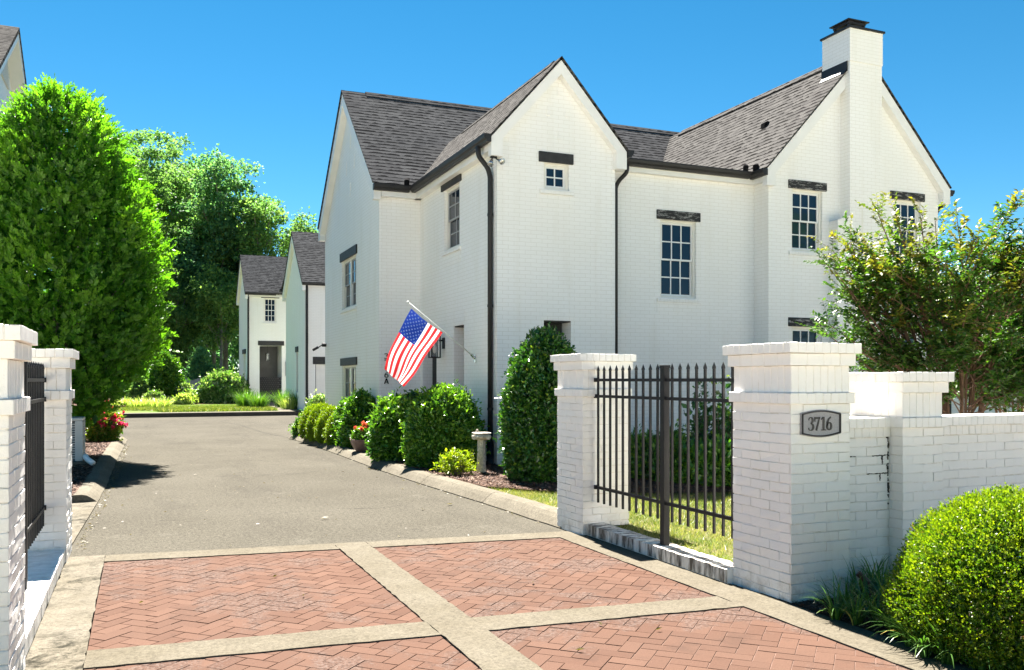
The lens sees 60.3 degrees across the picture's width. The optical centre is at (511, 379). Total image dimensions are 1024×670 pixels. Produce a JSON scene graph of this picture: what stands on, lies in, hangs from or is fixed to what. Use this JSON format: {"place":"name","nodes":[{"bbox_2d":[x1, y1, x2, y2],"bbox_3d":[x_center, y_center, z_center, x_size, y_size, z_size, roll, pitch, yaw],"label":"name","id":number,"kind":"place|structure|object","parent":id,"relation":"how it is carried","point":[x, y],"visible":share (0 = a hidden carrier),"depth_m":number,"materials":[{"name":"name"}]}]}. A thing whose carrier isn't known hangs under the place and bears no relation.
{"place":"outdoors","nodes":[
{"label":"outdoors","id":0,"kind":"place"},
{"bbox_2d":[0,324,37,669],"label":"gate pillar","id":1,"kind":"structure","parent":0,"point":[17,342],"depth_m":4.12,"materials":[{"name":"brick"}]},
{"bbox_2d":[28,348,78,565],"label":"gate pillar","id":2,"kind":"structure","parent":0,"point":[55,533],"depth_m":7.16,"materials":[{"name":"brick"}]},
{"bbox_2d":[71,501,97,544],"bbox_3d":[-4.825,1.518,8.763,1.130,0.065,3.900,0,0,-23],"label":"concrete apron","id":3,"kind":"object","parent":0,"point":[81,512],"visible":0.18,"depth_m":9.73,"materials":[{"name":"beige concrete"}]},
{"bbox_2d":[71,439,111,495],"bbox_3d":[-8.863,1.400,15.688,3.080,0.001,12.000,0,0,-23],"label":"mulch bed","id":4,"kind":"object","parent":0,"point":[98,441],"visible":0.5,"depth_m":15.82,"materials":[{"name":"brown wood"}]},
{"bbox_2d":[71,416,87,464],"bbox_3d":[-7.564,1.035,14.798,0.820,0.810,0.850,0,0,-23],"label":"air conditioner","id":5,"kind":"object","parent":4,"relation":"on","point":[78,438],"visible":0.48,"depth_m":14.57,"materials":[{"name":"metal"}]},
{"bbox_2d":[0,72,184,427],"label":"hornbeam tree","id":6,"kind":"object","parent":4,"relation":"on","point":[100,265],"visible":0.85,"depth_m":15.20,"materials":[{"name":"green plant"}]},
{"bbox_2d":[85,400,127,441],"bbox_3d":[-9.413,0.999,20.375,1.000,1.118,1.067,0,0,-23],"label":"rose bush","id":7,"kind":"object","parent":4,"relation":"on","point":[109,426],"visible":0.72,"depth_m":20.21,"materials":[{"name":"green plant"}]},
{"bbox_2d":[72,395,235,404],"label":"mulch bed","id":8,"kind":"object","parent":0,"point":[173,404],"depth_m":44.60,"materials":[{"name":"brown wood"}]},
{"bbox_2d":[125,376,151,400],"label":"cone shrub","id":9,"kind":"object","parent":8,"relation":"on","point":[136,389],"visible":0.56,"depth_m":47.12,"materials":[{"name":"green plant"}]},
{"bbox_2d":[146,347,190,399],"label":"cone shrub","id":10,"kind":"object","parent":8,"relation":"on","point":[167,377],"visible":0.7,"depth_m":47.89,"materials":[{"name":"green plant"}]},
{"bbox_2d":[182,346,217,379],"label":"cone shrub","id":11,"kind":"object","parent":8,"relation":"on","point":[200,363],"visible":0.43,"depth_m":56.47,"materials":[{"name":"green plant"}]},
{"bbox_2d":[192,366,253,403],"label":"hydrangea","id":12,"kind":"object","parent":8,"relation":"on","point":[215,387],"visible":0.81,"depth_m":44.78,"materials":[{"name":"green plant"}]},
{"bbox_2d":[113,404,301,412],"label":"lawn","id":13,"kind":"structure","parent":0,"point":[175,406],"depth_m":36.92,"materials":[{"name":"green plant"}]},
{"bbox_2d":[170,386,196,404],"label":"edging plant","id":14,"kind":"object","parent":13,"relation":"on","point":[185,398],"visible":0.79,"depth_m":43.31,"materials":[{"name":"green plant"}]},
{"bbox_2d":[248,392,275,406],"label":"fountain grass","id":15,"kind":"object","parent":13,"relation":"on","point":[258,400],"depth_m":40.14,"materials":[{"name":"green plant"}]},
{"bbox_2d":[236,231,324,410],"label":"house","id":16,"kind":"structure","parent":13,"relation":"on","point":[280,302],"depth_m":42.20,"materials":[{"name":"brick"}]},
{"bbox_2d":[261,294,278,327],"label":"window","id":17,"kind":"structure","parent":16,"relation":"in","point":[269,302],"depth_m":46.56,"materials":[{"name":"clear glass"}]},
{"bbox_2d":[260,377,280,401],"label":"porch screen","id":18,"kind":"object","parent":16,"relation":"attached to","point":[267,388],"visible":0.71,"depth_m":46.70,"materials":[{"name":"black metal"}]},
{"bbox_2d":[315,364,324,394],"bbox_3d":[-7.417,0.361,38.569,2.408,2.078,0.050,0,0,-23],"label":"garage door","id":19,"kind":"structure","parent":16,"relation":"in","point":[319,369],"depth_m":38.18,"materials":[{"name":"metal"}]},
{"bbox_2d":[229,386,261,405],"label":"fountain grass","id":20,"kind":"object","parent":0,"point":[242,400],"depth_m":41.20,"materials":[{"name":"green plant"}]},
{"bbox_2d":[88,550,422,649],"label":"brick paving","id":21,"kind":"structure","parent":0,"point":[204,598],"depth_m":6.01,"materials":[{"name":"red brick"}]},
{"bbox_2d":[86,636,479,669],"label":"brick paving","id":22,"kind":"structure","parent":0,"point":[435,653],"depth_m":4.71,"materials":[{"name":"red brick"}]},
{"bbox_2d":[69,415,565,557],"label":"driveway","id":23,"kind":"structure","parent":0,"point":[158,471],"depth_m":11.06,"materials":[{"name":"grey asphalt"}]},
{"bbox_2d":[0,25,26,113],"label":"side house","id":24,"kind":"structure","parent":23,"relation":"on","point":[12,73],"depth_m":20.67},
{"bbox_2d":[0,0,1023,371],"label":"sky","id":25,"kind":"structure","parent":0,"point":[263,81],"materials":[{"name":"blue"}]},
{"bbox_2d":[375,538,712,616],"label":"brick paving","id":26,"kind":"structure","parent":0,"point":[480,579],"depth_m":6.68,"materials":[{"name":"red brick"}]},
{"bbox_2d":[393,459,730,492],"bbox_3d":[3.358,1.385,18.842,13.150,0.001,14.900,0,0,-23],"label":"mulch bed","id":27,"kind":"object","parent":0,"point":[534,487],"visible":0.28,"depth_m":11.80,"materials":[{"name":"brown wood"}]},
{"bbox_2d":[297,403,323,440],"bbox_3d":[-4.733,0.994,21.215,0.879,0.979,1.008,0,0,-23],"label":"yew mound","id":28,"kind":"object","parent":27,"relation":"on","point":[302,422],"visible":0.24,"depth_m":21.02,"materials":[{"name":"green plant"}]},
{"bbox_2d":[303,400,329,441],"bbox_3d":[-4.415,0.962,20.506,0.899,1.087,0.964,0,0,-23],"label":"yew mound","id":29,"kind":"object","parent":27,"relation":"on","point":[317,409],"visible":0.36,"depth_m":20.31,"materials":[{"name":"green plant"}]},
{"bbox_2d":[313,404,337,444],"bbox_3d":[-4.038,1.013,19.806,0.863,0.965,0.958,0,0,-23],"label":"yew mound","id":30,"kind":"object","parent":27,"relation":"on","point":[326,412],"visible":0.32,"depth_m":19.61,"materials":[{"name":"green plant"}]},
{"bbox_2d":[321,409,335,445],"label":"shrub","id":31,"kind":"object","parent":27,"relation":"on","point":[328,434],"visible":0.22,"depth_m":18.90,"materials":[{"name":"green plant"}]},
{"bbox_2d":[328,398,347,444],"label":"laurel shrub","id":32,"kind":"object","parent":27,"relation":"on","point":[339,411],"visible":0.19,"depth_m":18.73,"materials":[{"name":"green plant"}]},
{"bbox_2d":[334,387,376,447],"bbox_3d":[-3.150,0.844,18.265,1.118,1.419,1.202,0,0,-23],"label":"laurel shrub","id":33,"kind":"object","parent":27,"relation":"on","point":[356,408],"visible":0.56,"depth_m":18.03,"materials":[{"name":"green plant"}]},
{"bbox_2d":[362,386,411,461],"bbox_3d":[-2.022,0.841,15.412,1.201,1.501,1.274,0,0,-23],"label":"laurel shrub","id":34,"kind":"object","parent":27,"relation":"on","point":[384,434],"visible":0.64,"depth_m":15.06,"materials":[{"name":"green plant"}]},
{"bbox_2d":[399,379,490,467],"bbox_3d":[-1.126,0.768,14.321,1.547,1.586,1.505,0,0,-23],"label":"laurel shrub","id":35,"kind":"object","parent":27,"relation":"on","point":[440,418],"visible":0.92,"depth_m":13.89,"materials":[{"name":"green plant"}]},
{"bbox_2d":[430,447,478,474],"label":"yellow shrub","id":36,"kind":"object","parent":27,"relation":"on","point":[451,458],"visible":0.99,"depth_m":12.83,"materials":[{"name":"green plant"}]},
{"bbox_2d":[472,429,490,472],"bbox_3d":[-0.457,1.077,13.200,0.292,0.686,0.292,0,0,-3],"label":"stone pedestal","id":37,"kind":"object","parent":27,"relation":"on","point":[481,437],"visible":0.91,"depth_m":13.14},
{"bbox_2d":[493,321,576,483],"bbox_3d":[0.465,0.359,12.353,1.445,2.346,1.458,0,0,-23],"label":"tall holly","id":38,"kind":"object","parent":27,"relation":"on","point":[528,448],"visible":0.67,"depth_m":11.97,"materials":[{"name":"green plant"}]},
{"bbox_2d":[631,423,652,478],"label":"border bush","id":39,"kind":"object","parent":27,"relation":"on","point":[639,451],"visible":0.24,"depth_m":12.40,"materials":[{"name":"green plant"}]},
{"bbox_2d":[638,418,700,481],"bbox_3d":[2.263,1.047,12.309,1.072,1.022,1.168,0,0,-23],"label":"border bush","id":40,"kind":"object","parent":27,"relation":"on","point":[676,439],"visible":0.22,"depth_m":12.11,"materials":[{"name":"green plant"}]},
{"bbox_2d":[670,431,718,483],"bbox_3d":[2.558,1.126,12.001,1.049,0.887,1.039,0,0,-23],"label":"border bush","id":41,"kind":"object","parent":27,"relation":"on","point":[684,460],"visible":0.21,"depth_m":11.81,"materials":[{"name":"green plant"}]},
{"bbox_2d":[677,377,716,444],"bbox_3d":[2.770,0.687,12.885,0.664,1.491,0.687,0,0,-23],"label":"camellia","id":42,"kind":"object","parent":27,"relation":"on","point":[700,427],"visible":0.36,"depth_m":12.85,"materials":[{"name":"green plant"}]},
{"bbox_2d":[682,433,730,486],"bbox_3d":[2.780,1.150,11.675,1.162,0.940,1.086,0,0,-23],"label":"border bush","id":43,"kind":"object","parent":27,"relation":"on","point":[718,463],"visible":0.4,"depth_m":11.48,"materials":[{"name":"green plant"}]},
{"bbox_2d":[699,375,730,443],"bbox_3d":[3.068,0.678,12.712,0.664,1.507,0.696,0,0,-23],"label":"camellia","id":44,"kind":"object","parent":27,"relation":"on","point":[727,419],"visible":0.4,"depth_m":12.64,"materials":[{"name":"green plant"}]},
{"bbox_2d":[475,484,732,562],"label":"lawn","id":45,"kind":"structure","parent":0,"point":[686,536],"depth_m":8.57,"materials":[{"name":"plant"}]},
{"bbox_2d":[794,188,1023,413],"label":"crape myrtle","id":46,"kind":"object","parent":45,"relation":"on","point":[879,275],"visible":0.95,"depth_m":9.88,"materials":[{"name":"green plant"}]},
{"bbox_2d":[933,243,1023,412],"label":"crape myrtle","id":47,"kind":"object","parent":45,"relation":"on","point":[1018,409],"visible":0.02,"depth_m":11.19,"materials":[{"name":"green plant"}]},
{"bbox_2d":[490,607,907,669],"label":"brick paving","id":48,"kind":"structure","parent":0,"point":[740,638],"depth_m":4.96,"materials":[{"name":"red brick"}]},
{"bbox_2d":[761,577,1021,669],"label":"mulch bed","id":49,"kind":"object","parent":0,"point":[848,621],"visible":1,"depth_m":5.57,"materials":[{"name":"brown wood"}]},
{"bbox_2d":[809,576,869,619],"bbox_3d":[2.024,1.349,5.495,0.412,0.278,0.492,0,0,-23],"label":"liriope","id":50,"kind":"object","parent":49,"relation":"on","point":[835,612],"visible":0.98,"depth_m":5.51,"materials":[{"name":"green plant"}]},
{"bbox_2d":[815,570,875,611],"bbox_3d":[2.132,1.339,5.695,0.494,0.299,0.441,0,0,28],"label":"liriope","id":51,"kind":"object","parent":49,"relation":"on","point":[848,594],"visible":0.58,"depth_m":5.66,"materials":[{"name":"green plant"}]},
{"bbox_2d":[825,579,880,625],"bbox_3d":[2.117,1.340,5.350,0.469,0.295,0.460,0,0,-23],"label":"liriope","id":52,"kind":"object","parent":49,"relation":"on","point":[856,619],"visible":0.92,"depth_m":5.34,"materials":[{"name":"green plant"}]},
{"bbox_2d":[837,566,885,614],"bbox_3d":[2.256,1.337,5.616,0.398,0.303,0.463,0,0,24],"label":"liriope","id":53,"kind":"object","parent":49,"relation":"on","point":[865,595],"visible":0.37,"depth_m":5.65,"materials":[{"name":"green plant"}]},
{"bbox_2d":[834,576,891,627],"bbox_3d":[2.206,1.352,5.318,0.455,0.271,0.498,0,0,-23],"label":"liriope","id":54,"kind":"object","parent":49,"relation":"on","point":[874,616],"visible":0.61,"depth_m":5.32,"materials":[{"name":"green plant"}]},
{"bbox_2d":[842,551,891,595],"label":"liriope","id":55,"kind":"object","parent":49,"relation":"on","point":[881,579],"visible":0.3,"depth_m":6.08,"materials":[{"name":"green plant"}]},
{"bbox_2d":[860,598,918,639],"bbox_3d":[2.215,1.355,5.072,0.531,0.266,0.431,0,0,-23],"label":"liriope","id":56,"kind":"object","parent":49,"relation":"on","point":[891,634],"visible":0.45,"depth_m":5.07,"materials":[{"name":"green plant"}]},
{"bbox_2d":[859,600,936,649],"bbox_3d":[2.234,1.341,4.938,0.406,0.295,0.492,0,0,-45],"label":"liriope","id":57,"kind":"object","parent":49,"relation":"on","point":[905,636],"visible":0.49,"depth_m":4.92,"materials":[{"name":"green plant"}]},
{"bbox_2d":[879,595,949,657],"bbox_3d":[2.209,1.336,4.766,0.447,0.303,0.420,0,0,-23],"label":"liriope","id":58,"kind":"object","parent":49,"relation":"on","point":[924,652],"visible":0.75,"depth_m":4.72,"materials":[{"name":"green plant"}]},
{"bbox_2d":[910,606,984,668],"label":"liriope","id":59,"kind":"object","parent":49,"relation":"on","point":[949,658],"visible":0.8,"depth_m":4.60,"materials":[{"name":"green plant"}]},
{"bbox_2d":[936,612,1019,669],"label":"liriope","id":60,"kind":"object","parent":49,"relation":"on","point":[983,667],"visible":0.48,"depth_m":4.49,"materials":[{"name":"green plant"}]},
{"label":"ground","id":61,"kind":"structure","parent":0,"visible":0},
{"bbox_2d":[24,550,64,658],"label":"dwarf wall","id":62,"kind":"structure","parent":61,"relation":"on","point":[44,570],"depth_m":6.00,"materials":[{"name":"paint"}]},
{"bbox_2d":[23,361,45,589],"bbox_3d":[-3.239,0.621,5.829,0.068,1.522,2.816,0,0,-23],"label":"metal railing","id":63,"kind":"object","parent":62,"relation":"on","point":[34,381],"visible":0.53,"depth_m":6.44,"materials":[{"name":"black metal"}]},
{"bbox_2d":[25,555,104,669],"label":"concrete band","id":64,"kind":"object","parent":61,"relation":"on","point":[62,637],"visible":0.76,"depth_m":5.48,"materials":[{"name":"beige concrete"}]},
{"bbox_2d":[73,436,127,502],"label":"kerb","id":65,"kind":"structure","parent":61,"relation":"on","point":[93,486],"depth_m":13.03,"materials":[{"name":"concrete"}]},
{"bbox_2d":[44,279,238,391],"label":"woodland","id":66,"kind":"object","parent":61,"relation":"on","point":[232,361],"visible":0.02,"depth_m":73.90,"materials":[{"name":"green plant"}]},
{"bbox_2d":[113,128,178,385],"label":"broadleaf tree","id":67,"kind":"object","parent":61,"relation":"on","point":[145,153],"visible":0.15,"depth_m":64.26,"materials":[{"name":"green plant"}]},
{"bbox_2d":[132,218,191,369],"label":"broadleaf tree","id":68,"kind":"object","parent":61,"relation":"on","point":[163,228],"visible":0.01,"depth_m":63.35,"materials":[{"name":"green plant"}]},
{"bbox_2d":[123,127,202,361],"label":"broadleaf tree","id":69,"kind":"object","parent":61,"relation":"on","point":[177,151],"visible":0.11,"depth_m":74.36,"materials":[{"name":"green plant"}]},
{"bbox_2d":[145,159,206,255],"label":"broadleaf tree","id":70,"kind":"object","parent":61,"relation":"on","point":[178,177],"visible":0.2,"depth_m":67.95,"materials":[{"name":"green plant"}]},
{"bbox_2d":[149,257,216,372],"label":"broadleaf tree","id":71,"kind":"object","parent":61,"relation":"on","point":[180,342],"visible":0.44,"depth_m":61.03,"materials":[{"name":"green plant"}]},
{"bbox_2d":[158,227,229,373],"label":"broadleaf tree","id":72,"kind":"object","parent":61,"relation":"on","point":[190,264],"visible":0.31,"depth_m":63.05,"materials":[{"name":"green plant"}]},
{"bbox_2d":[162,194,250,368],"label":"broadleaf tree","id":73,"kind":"object","parent":61,"relation":"on","point":[197,223],"visible":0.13,"depth_m":64.57,"materials":[{"name":"green plant"}]},
{"bbox_2d":[118,411,302,417],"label":"kerb","id":74,"kind":"structure","parent":61,"relation":"on","point":[205,414],"depth_m":36.13,"materials":[{"name":"concrete"}]},
{"bbox_2d":[190,256,238,370],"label":"broadleaf tree","id":75,"kind":"object","parent":61,"relation":"on","point":[215,294],"visible":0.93,"depth_m":60.40,"materials":[{"name":"green plant"}]},
{"bbox_2d":[104,543,339,562],"bbox_3d":[-2.486,1.518,7.627,1.934,0.060,0.291,0,0,-17],"label":"concrete band","id":76,"kind":"object","parent":61,"relation":"on","point":[214,553],"visible":0.63,"depth_m":7.60,"materials":[{"name":"beige concrete"}]},
{"bbox_2d":[167,143,280,370],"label":"broadleaf tree","id":77,"kind":"object","parent":61,"relation":"on","point":[213,187],"visible":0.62,"depth_m":64.31,"materials":[{"name":"green plant"}]},
{"bbox_2d":[218,239,251,365],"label":"broadleaf tree","id":78,"kind":"object","parent":61,"relation":"on","point":[234,347],"visible":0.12,"depth_m":65.31,"materials":[{"name":"green plant"}]},
{"bbox_2d":[210,188,301,267],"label":"broadleaf tree","id":79,"kind":"object","parent":61,"relation":"on","point":[263,240],"visible":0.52,"depth_m":63.07,"materials":[{"name":"green plant"}]},
{"bbox_2d":[83,621,440,669],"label":"concrete band","id":80,"kind":"object","parent":61,"relation":"on","point":[136,655],"visible":0.7,"depth_m":4.96,"materials":[{"name":"beige concrete"}]},
{"bbox_2d":[278,206,318,251],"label":"broadleaf tree","id":81,"kind":"object","parent":61,"relation":"on","point":[300,225],"visible":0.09,"depth_m":77.33,"materials":[{"name":"green plant"}]},
{"bbox_2d":[289,435,561,528],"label":"kerb","id":82,"kind":"structure","parent":61,"relation":"on","point":[531,509],"depth_m":11.62,"materials":[{"name":"concrete"}]},
{"bbox_2d":[333,542,542,669],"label":"concrete band","id":83,"kind":"object","parent":61,"relation":"on","point":[478,645],"visible":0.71,"depth_m":5.59,"materials":[{"name":"beige concrete"}]},
{"bbox_2d":[366,531,579,547],"bbox_3d":[-0.344,1.518,8.262,2.017,0.060,0.301,0,0,-17],"label":"concrete band","id":84,"kind":"object","parent":61,"relation":"on","point":[454,540],"visible":0.62,"depth_m":8.22,"materials":[{"name":"beige concrete"}]},
{"bbox_2d":[550,353,635,534],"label":"gate pillar","id":85,"kind":"structure","parent":61,"relation":"on","point":[579,508],"depth_m":8.57,"materials":[{"name":"brick"}]},
{"bbox_2d":[471,596,743,630],"bbox_3d":[0.634,1.518,5.661,1.779,0.060,0.307,0,0,-18],"label":"concrete band","id":86,"kind":"object","parent":61,"relation":"on","point":[556,617],"visible":0.62,"depth_m":5.62,"materials":[{"name":"beige concrete"}]},
{"bbox_2d":[586,522,733,584],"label":"dwarf wall","id":87,"kind":"structure","parent":61,"relation":"on","point":[715,568],"depth_m":7.23,"materials":[{"name":"brick"}]},
{"bbox_2d":[594,362,733,545],"bbox_3d":[1.233,0.621,7.488,0.068,1.522,2.192,0,0,-23],"label":"metal railing","id":88,"kind":"object","parent":87,"relation":"on","point":[664,398],"visible":0.95,"depth_m":7.35,"materials":[{"name":"black metal"}]},
{"bbox_2d":[317,18,1023,464],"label":"brick house","id":89,"kind":"structure","parent":61,"relation":"on","point":[579,222],"depth_m":16.88,"materials":[{"name":"white brick"}]},
{"bbox_2d":[340,244,356,321],"bbox_3d":[-3.783,-2.232,20.656,0.165,1.655,1.760,0,0,-23],"label":"window","id":90,"kind":"structure","parent":89,"relation":"in","point":[350,265],"depth_m":20.68,"materials":[{"name":"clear glass"}]},
{"bbox_2d":[340,357,356,398],"bbox_3d":[-3.770,0.314,20.634,0.157,1.669,1.710,0,0,-23],"label":"window","id":91,"kind":"structure","parent":89,"relation":"in","point":[349,371],"depth_m":20.83,"materials":[{"name":"clear glass"}]},
{"bbox_2d":[385,301,475,385],"bbox_3d":[-1.367,-0.611,15.008,1.626,1.449,0.167,0,0,-23],"label":"house flag","id":92,"kind":"object","parent":89,"relation":"attached to","point":[417,337],"visible":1,"depth_m":14.88,"materials":[{"name":"fabric"},{"name":"metal"}]},
{"bbox_2d":[432,341,436,384],"bbox_3d":[-1.464,0.235,17.836,0.047,2.250,0.880,0,0,-23],"label":"door","id":93,"kind":"structure","parent":89,"relation":"in","point":[434,360],"depth_m":18.07,"materials":[{"name":"black metal"}]},
{"bbox_2d":[441,174,461,266],"bbox_3d":[-1.091,-3.000,16.517,0.165,1.650,1.120,0,0,-23],"label":"window","id":94,"kind":"structure","parent":89,"relation":"in","point":[453,255],"depth_m":16.63,"materials":[{"name":"clear glass"}]},
{"bbox_2d":[539,151,573,207],"bbox_3d":[0.723,-3.365,14.855,0.643,0.900,0.165,0,0,-23],"label":"window","id":95,"kind":"structure","parent":89,"relation":"in","point":[555,175],"depth_m":14.85,"materials":[{"name":"white glass"}]},
{"bbox_2d":[657,209,700,313],"bbox_3d":[3.083,-2.192,16.459,0.950,1.895,0.165,0,0,-23],"label":"window","id":96,"kind":"structure","parent":89,"relation":"in","point":[677,238],"depth_m":16.49,"materials":[{"name":"white glass"}]},
{"bbox_2d":[788,179,826,266],"bbox_3d":[5.702,-3.025,17.110,0.930,1.640,0.165,0,0,-23],"label":"window","id":97,"kind":"structure","parent":89,"relation":"in","point":[805,204],"depth_m":17.13,"materials":[{"name":"white glass"}]},
{"bbox_2d":[788,317,826,341],"bbox_3d":[5.700,-0.301,17.113,0.930,1.799,0.157,0,0,-23],"label":"window","id":98,"kind":"structure","parent":89,"relation":"in","point":[802,333],"depth_m":17.09,"materials":[{"name":"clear glass"}]},
{"bbox_2d":[890,190,924,270],"bbox_3d":[8.087,-3.025,18.117,0.930,1.640,0.165,0,0,-23],"label":"window","id":99,"kind":"structure","parent":89,"relation":"in","point":[906,210],"depth_m":18.16,"materials":[{"name":"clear glass"}]},
{"bbox_2d":[560,535,977,669],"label":"concrete band","id":100,"kind":"object","parent":61,"relation":"on","point":[879,646],"visible":0.66,"depth_m":5.64,"materials":[{"name":"beige concrete"}]},
{"bbox_2d":[723,342,861,607],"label":"gate pillar","id":101,"kind":"structure","parent":61,"relation":"on","point":[791,514],"depth_m":6.02,"materials":[{"name":"brick"}]},
{"bbox_2d":[800,410,840,436],"bbox_3d":[2.092,0.295,5.965,0.340,0.188,0.028,0,0,-23],"label":"address plaque","id":102,"kind":"object","parent":101,"relation":"attached to","point":[820,423],"visible":1,"depth_m":5.96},
{"bbox_2d":[849,416,890,583],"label":"garden wall","id":103,"kind":"structure","parent":61,"relation":"on","point":[869,484],"depth_m":6.49,"materials":[{"name":"brick"}]},
{"bbox_2d":[849,372,953,576],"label":"gate pillar","id":104,"kind":"structure","parent":61,"relation":"on","point":[909,404],"depth_m":6.53,"materials":[{"name":"brick"}]},
{"bbox_2d":[879,482,1023,669],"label":"round boxwood","id":105,"kind":"object","parent":61,"relation":"on","point":[954,543],"visible":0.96,"depth_m":4.64,"materials":[{"name":"green plant"}]},
{"bbox_2d":[942,413,1023,563],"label":"garden wall","id":106,"kind":"structure","parent":61,"relation":"on","point":[980,450],"depth_m":6.94,"materials":[{"name":"brick"}]},
{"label":"path","id":107,"kind":"structure","parent":0,"visible":0},
{"bbox_2d":[350,421,369,451],"bbox_3d":[-2.896,1.077,17.029,0.514,0.596,0.517,0,0,-23],"label":"flower planter","id":108,"kind":"object","parent":107,"relation":"on","point":[357,441],"visible":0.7,"depth_m":16.86,"materials":[{"name":"brown ceramic"}]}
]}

